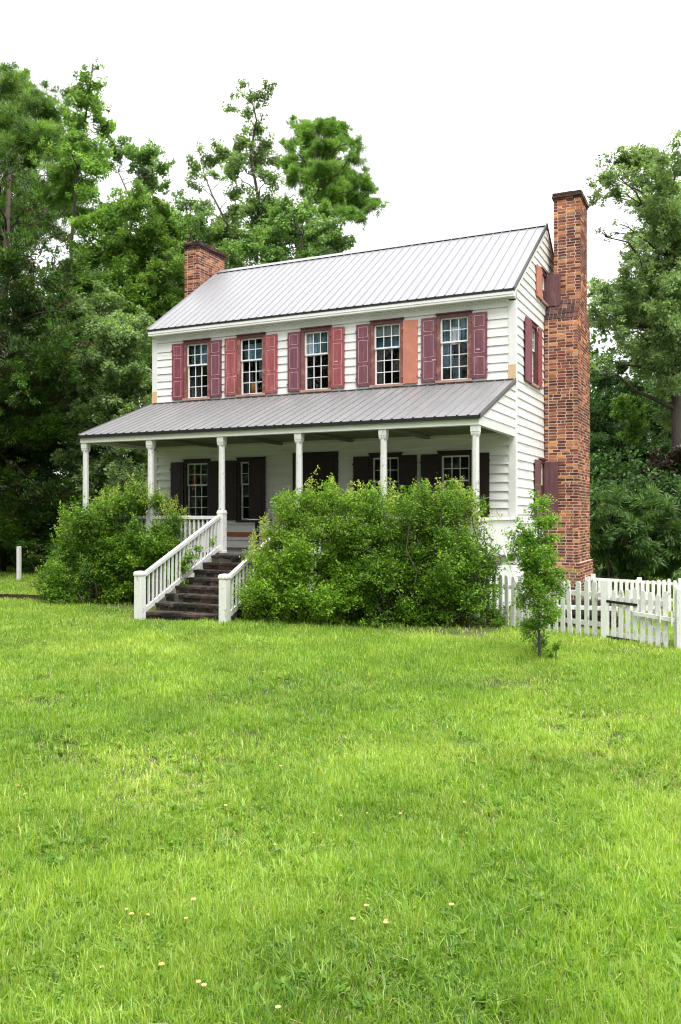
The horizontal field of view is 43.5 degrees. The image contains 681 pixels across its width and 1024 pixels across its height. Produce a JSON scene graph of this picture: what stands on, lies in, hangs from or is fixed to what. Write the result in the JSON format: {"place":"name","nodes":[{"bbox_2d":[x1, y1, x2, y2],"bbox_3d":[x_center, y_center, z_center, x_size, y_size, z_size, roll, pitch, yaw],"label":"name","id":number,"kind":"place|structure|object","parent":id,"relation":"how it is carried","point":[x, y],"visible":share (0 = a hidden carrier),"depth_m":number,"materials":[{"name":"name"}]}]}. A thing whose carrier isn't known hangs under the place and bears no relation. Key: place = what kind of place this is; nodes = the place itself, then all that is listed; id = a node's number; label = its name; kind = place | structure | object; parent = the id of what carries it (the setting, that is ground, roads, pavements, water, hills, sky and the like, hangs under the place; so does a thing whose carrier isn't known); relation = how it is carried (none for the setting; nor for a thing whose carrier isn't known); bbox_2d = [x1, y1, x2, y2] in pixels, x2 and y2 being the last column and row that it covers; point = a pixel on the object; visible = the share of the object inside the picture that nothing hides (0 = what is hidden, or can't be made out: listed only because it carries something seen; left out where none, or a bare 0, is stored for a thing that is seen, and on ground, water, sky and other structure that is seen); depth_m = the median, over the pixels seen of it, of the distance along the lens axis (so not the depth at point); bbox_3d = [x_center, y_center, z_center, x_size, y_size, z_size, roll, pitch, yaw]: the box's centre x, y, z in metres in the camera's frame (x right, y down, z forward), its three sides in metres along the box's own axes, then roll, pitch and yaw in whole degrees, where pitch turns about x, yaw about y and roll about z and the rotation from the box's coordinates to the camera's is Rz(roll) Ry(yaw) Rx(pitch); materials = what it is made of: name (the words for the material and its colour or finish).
{"place":"outdoors","nodes":[
{"label":"outdoors","id":0,"kind":"place"},
{"bbox_2d":[0,544,680,1023],"bbox_3d":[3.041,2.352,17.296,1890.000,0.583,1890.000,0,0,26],"label":"ground","id":1,"kind":"structure","parent":0,"point":[428,630],"depth_m":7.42,"materials":[{"name":"green plant"}]},
{"bbox_2d":[16,546,20,580],"bbox_3d":[-9.883,1.661,26.201,0.110,1.200,0.110,0,0,26],"label":"fence post","id":2,"kind":"object","parent":1,"relation":"on","point":[18,562],"visible":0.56,"depth_m":26.15,"materials":[{"name":"white paint"}]},
{"bbox_2d":[0,594,87,602],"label":"bare earth","id":3,"kind":"structure","parent":1,"relation":"on","point":[16,596],"depth_m":20.33,"materials":[{"name":"brown soil"}]},
{"bbox_2d":[0,57,99,318],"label":"pine tree","id":4,"kind":"object","parent":1,"relation":"on","point":[24,100],"visible":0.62,"depth_m":38.19,"materials":[{"name":"green plant"}]},
{"bbox_2d":[0,141,103,574],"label":"cedar tree","id":5,"kind":"object","parent":1,"relation":"on","point":[35,433],"visible":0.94,"depth_m":28.00,"materials":[{"name":"green plant"}]},
{"bbox_2d":[37,57,116,492],"bbox_3d":[-11.098,-8.497,35.993,3.292,21.628,4.173,0,0,-17],"label":"sweetgum tree","id":6,"kind":"object","parent":1,"relation":"on","point":[80,144],"visible":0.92,"depth_m":35.56,"materials":[{"name":"green plant"}]},
{"bbox_2d":[36,268,156,535],"bbox_3d":[-7.871,-3.150,28.523,4.154,10.981,5.470,0,0,-26],"label":"understory tree","id":7,"kind":"object","parent":1,"relation":"on","point":[120,338],"visible":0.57,"depth_m":27.87,"materials":[{"name":"green plant"}]},
{"bbox_2d":[28,472,197,604],"bbox_3d":[-5.217,0.796,19.806,3.861,3.451,2.479,0,0,-3],"label":"bush","id":8,"kind":"object","parent":1,"relation":"on","point":[101,550],"visible":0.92,"depth_m":19.36,"materials":[{"name":"green plant"}]},
{"bbox_2d":[49,177,199,394],"bbox_3d":[-7.822,-5.679,32.859,6.534,16.053,5.885,0,0,26],"label":"yellow green tree","id":9,"kind":"object","parent":1,"relation":"on","point":[141,264],"visible":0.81,"depth_m":32.05,"materials":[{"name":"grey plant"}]},
{"bbox_2d":[51,209,217,402],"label":"shade tree","id":10,"kind":"object","parent":1,"relation":"on","point":[96,243],"visible":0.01,"depth_m":44.50,"materials":[{"name":"green plant"}]},
{"bbox_2d":[102,134,176,204],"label":"oak tree","id":11,"kind":"object","parent":1,"relation":"on","point":[142,157],"visible":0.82,"depth_m":41.45,"materials":[{"name":"green plant"}]},
{"bbox_2d":[89,189,228,385],"bbox_3d":[-8.084,-6.532,38.095,6.559,17.693,8.381,0,0,-13],"label":"shade tree","id":12,"kind":"object","parent":1,"relation":"on","point":[201,232],"visible":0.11,"depth_m":37.89,"materials":[{"name":"green plant"}]},
{"bbox_2d":[166,535,216,584],"bbox_3d":[-3.167,1.301,17.875,1.198,1.642,0.557,0,0,15],"label":"weed","id":13,"kind":"object","parent":1,"relation":"on","point":[184,569],"visible":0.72,"depth_m":17.84,"materials":[{"name":"green plant"}]},
{"bbox_2d":[184,138,254,261],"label":"oak tree","id":14,"kind":"object","parent":1,"relation":"on","point":[230,229],"visible":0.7,"depth_m":39.71,"materials":[{"name":"green plant"}]},
{"bbox_2d":[221,77,303,264],"bbox_3d":[-3.837,-8.725,37.806,3.844,22.155,3.478,0,0,26],"label":"gum tree","id":15,"kind":"object","parent":1,"relation":"on","point":[253,209],"visible":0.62,"depth_m":37.37,"materials":[{"name":"green plant"}]},
{"bbox_2d":[219,182,356,268],"bbox_3d":[-1.948,-5.588,34.640,6.106,15.855,4.432,0,0,13],"label":"oak tree","id":16,"kind":"object","parent":1,"relation":"on","point":[270,245],"visible":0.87,"depth_m":34.36,"materials":[{"name":"green plant"}]},
{"bbox_2d":[231,465,377,626],"bbox_3d":[-0.644,0.784,16.056,2.922,3.392,2.356,0,0,-13],"label":"bush","id":17,"kind":"object","parent":1,"relation":"on","point":[295,535],"visible":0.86,"depth_m":15.78,"materials":[{"name":"green plant"}]},
{"bbox_2d":[273,113,390,231],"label":"pine tree","id":18,"kind":"object","parent":1,"relation":"on","point":[320,142],"visible":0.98,"depth_m":44.61,"materials":[{"name":"green plant"}]},
{"bbox_2d":[78,189,592,622],"bbox_3d":[-0.323,-2.710,21.744,11.753,11.062,12.502,0,0,26],"label":"farmhouse","id":19,"kind":"object","parent":1,"relation":"on","point":[467,356],"visible":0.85,"depth_m":21.08,"materials":[{"name":"paint"}]},
{"bbox_2d":[182,338,210,400],"bbox_3d":[-3.795,-3.799,22.860,0.884,1.629,0.303,0,0,26],"label":"window","id":20,"kind":"structure","parent":19,"relation":"in","point":[200,350],"depth_m":22.92,"materials":[{"name":"white paint"}]},
{"bbox_2d":[182,459,210,521],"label":"window","id":21,"kind":"structure","parent":19,"relation":"in","point":[194,474],"depth_m":22.91,"materials":[{"name":"white paint"}]},
{"bbox_2d":[236,332,265,396],"bbox_3d":[-2.270,-3.800,22.132,0.884,1.629,0.303,0,0,26],"label":"window","id":22,"kind":"structure","parent":19,"relation":"in","point":[252,352],"depth_m":22.18,"materials":[{"name":"white paint"}]},
{"bbox_2d":[236,457,265,521],"bbox_3d":[-2.295,-0.575,22.073,0.884,1.679,0.185,0,0,26],"label":"window","id":23,"kind":"structure","parent":19,"relation":"in","point":[240,461],"depth_m":22.19,"materials":[{"name":"white paint"}]},
{"bbox_2d":[242,519,271,551],"bbox_3d":[-1.901,0.544,19.436,0.680,0.745,0.680,0,0,26],"label":"pedestal table","id":24,"kind":"object","parent":19,"relation":"on","point":[256,521],"visible":0.48,"depth_m":19.39,"materials":[{"name":"black metal"}]},
{"bbox_2d":[300,325,331,392],"bbox_3d":[-0.582,-3.802,21.293,0.884,1.629,0.243,0,0,26],"label":"window","id":25,"kind":"structure","parent":19,"relation":"in","point":[316,340],"depth_m":21.35,"materials":[{"name":"white paint"}]},
{"bbox_2d":[293,451,338,547],"bbox_3d":[-0.605,-0.286,21.284,1.270,2.412,0.152,0,0,26],"label":"door","id":26,"kind":"structure","parent":19,"relation":"in","point":[327,462],"depth_m":21.24,"materials":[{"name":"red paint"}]},
{"bbox_2d":[368,452,402,510],"bbox_3d":[1.094,-0.579,20.455,0.884,1.679,0.185,0,0,26],"label":"window","id":27,"kind":"structure","parent":19,"relation":"in","point":[393,455],"depth_m":20.43,"materials":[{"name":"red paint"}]},
{"bbox_2d":[369,317,403,387],"bbox_3d":[1.151,-3.804,20.500,0.884,1.629,0.303,0,0,26],"label":"window","id":28,"kind":"structure","parent":19,"relation":"in","point":[391,327],"depth_m":20.55,"materials":[{"name":"white paint"}]},
{"bbox_2d":[435,310,472,383],"bbox_3d":[2.667,-3.805,19.788,0.884,1.629,0.323,0,0,26],"label":"window","id":29,"kind":"structure","parent":19,"relation":"in","point":[452,328],"depth_m":19.83,"materials":[{"name":"white paint"}]},
{"bbox_2d":[437,450,471,522],"bbox_3d":[2.692,-0.580,19.758,0.884,1.679,0.303,0,0,26],"label":"window","id":30,"kind":"structure","parent":19,"relation":"in","point":[443,468],"depth_m":19.77,"materials":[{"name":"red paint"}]},
{"bbox_2d":[503,546,517,588],"bbox_3d":[3.076,1.000,15.467,0.050,0.776,0.350,0,0,-40],"label":"white pipe","id":31,"kind":"object","parent":19,"relation":"attached to","point":[510,567],"visible":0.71,"depth_m":15.41,"materials":[{"name":"paint"}]},
{"bbox_2d":[529,319,538,388],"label":"window","id":32,"kind":"structure","parent":19,"relation":"in","point":[534,332],"depth_m":20.95,"materials":[{"name":"white paint"}]},
{"bbox_2d":[538,458,545,517],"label":"window","id":33,"kind":"structure","parent":19,"relation":"in","point":[542,460],"depth_m":21.74,"materials":[{"name":"white paint"}]},
{"bbox_2d":[540,267,547,306],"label":"window","id":34,"kind":"structure","parent":19,"relation":"in","point":[544,276],"depth_m":21.93,"materials":[{"name":"white glass"}]},
{"bbox_2d":[8,243,671,541],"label":"woods","id":35,"kind":"object","parent":1,"relation":"on","point":[593,393],"visible":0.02,"depth_m":50.82,"materials":[{"name":"green plant"}]},
{"bbox_2d":[4,444,680,581],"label":"undergrowth","id":36,"kind":"object","parent":1,"relation":"on","point":[659,479],"visible":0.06,"depth_m":28.35,"materials":[{"name":"green plant"}]},
{"bbox_2d":[328,474,510,628],"bbox_3d":[1.470,1.041,16.340,3.523,3.566,3.112,0,0,3],"label":"bush","id":37,"kind":"object","parent":1,"relation":"on","point":[395,571],"visible":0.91,"depth_m":15.70,"materials":[{"name":"green plant"}]},
{"bbox_2d":[498,483,573,657],"bbox_3d":[2.744,0.942,11.987,1.004,2.680,1.000,0,0,26],"label":"sapling","id":38,"kind":"object","parent":1,"relation":"on","point":[533,556],"visible":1,"depth_m":11.90,"materials":[{"name":"green plant"}]},
{"bbox_2d":[480,575,600,636],"bbox_3d":[3.512,1.721,15.130,0.184,1.190,2.956,0,0,-31],"label":"picket fence","id":39,"kind":"object","parent":1,"relation":"on","point":[594,594],"visible":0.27,"depth_m":14.40,"materials":[{"name":"white paint"}]},
{"bbox_2d":[545,640,562,659],"bbox_3d":[2.951,1.936,11.836,0.273,0.322,0.259,0,0,26],"label":"weed","id":40,"kind":"object","parent":1,"relation":"on","point":[555,648],"visible":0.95,"depth_m":11.82,"materials":[{"name":"green plant"}]},
{"bbox_2d":[590,478,659,581],"bbox_3d":[8.540,0.744,26.545,2.907,3.764,3.022,0,0,26],"label":"drooping shrub","id":41,"kind":"object","parent":1,"relation":"on","point":[601,505],"visible":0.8,"depth_m":26.27,"materials":[{"name":"green plant"}]},
{"bbox_2d":[608,391,649,495],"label":"sapling tree","id":42,"kind":"object","parent":1,"relation":"on","point":[634,416],"visible":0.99,"depth_m":34.75,"materials":[{"name":"green plant"}]},
{"bbox_2d":[590,349,671,511],"bbox_3d":[13.291,-2.780,39.350,5.822,10.234,8.416,0,0,37],"label":"shade tree","id":43,"kind":"object","parent":1,"relation":"on","point":[604,425],"visible":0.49,"depth_m":38.64,"materials":[{"name":"green plant"}]},
{"bbox_2d":[585,129,680,518],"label":"oak tree","id":44,"kind":"object","parent":1,"relation":"on","point":[647,299],"visible":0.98,"depth_m":31.76,"materials":[{"name":"green plant"}]},
{"bbox_2d":[585,574,680,612],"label":"picket fence","id":45,"kind":"object","parent":1,"relation":"on","point":[639,583],"visible":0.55,"depth_m":21.99,"materials":[{"name":"white paint"}]},
{"bbox_2d":[601,580,680,647],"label":"garden gate","id":46,"kind":"structure","parent":1,"relation":"on","point":[658,638],"depth_m":13.26,"materials":[{"name":"white paint"}]},
{"bbox_2d":[610,483,680,591],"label":"drooping shrub","id":47,"kind":"object","parent":1,"relation":"on","point":[644,565],"visible":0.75,"depth_m":25.90,"materials":[{"name":"green plant"}]},
{"bbox_2d":[637,484,680,582],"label":"drooping shrub","id":48,"kind":"object","parent":1,"relation":"on","point":[672,572],"visible":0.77,"depth_m":25.80,"materials":[{"name":"green plant"}]},
{"bbox_2d":[643,444,680,587],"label":"dead shrub","id":49,"kind":"object","parent":1,"relation":"on","point":[673,456],"visible":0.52,"depth_m":28.78,"materials":[{"name":"plant"}]},
{"bbox_2d":[0,0,680,489],"label":"sky","id":50,"kind":"structure","parent":0,"point":[470,115],"materials":[{"name":"white"}]},
{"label":"stacked board","id":51,"kind":"object","parent":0,"visible":0},
{"bbox_2d":[550,621,617,627],"bbox_3d":[4.382,2.014,15.405,1.288,0.080,0.252,0,0,19],"label":"stacked board","id":52,"kind":"object","parent":51,"relation":"on","point":[573,624],"depth_m":15.33,"materials":[{"name":"grey wood"}]},
{"bbox_2d":[565,615,618,621],"bbox_3d":[4.442,1.920,15.484,1.271,0.080,0.252,0,0,19],"label":"stacked board","id":53,"kind":"object","parent":52,"relation":"on","point":[590,618],"depth_m":15.33,"materials":[{"name":"grey wood"}]},
{"bbox_2d":[559,609,616,616],"bbox_3d":[4.439,1.825,15.432,1.074,0.080,0.252,0,0,17],"label":"stacked board","id":54,"kind":"object","parent":53,"relation":"on","point":[582,612],"visible":0.41,"depth_m":15.30,"materials":[{"name":"grey wood"}]},
{"bbox_2d":[558,604,617,610],"bbox_3d":[4.474,1.730,15.460,1.064,0.080,0.252,0,0,17],"label":"stacked board","id":55,"kind":"object","parent":54,"relation":"on","point":[582,607],"visible":0.41,"depth_m":15.37,"materials":[{"name":"white paint"}]},
{"bbox_2d":[558,599,610,604],"bbox_3d":[4.518,1.635,15.504,1.117,0.080,0.252,0,0,18],"label":"stacked board","id":56,"kind":"object","parent":55,"relation":"on","point":[573,601],"visible":0.27,"depth_m":15.42,"materials":[{"name":"grey wood"}]}
]}

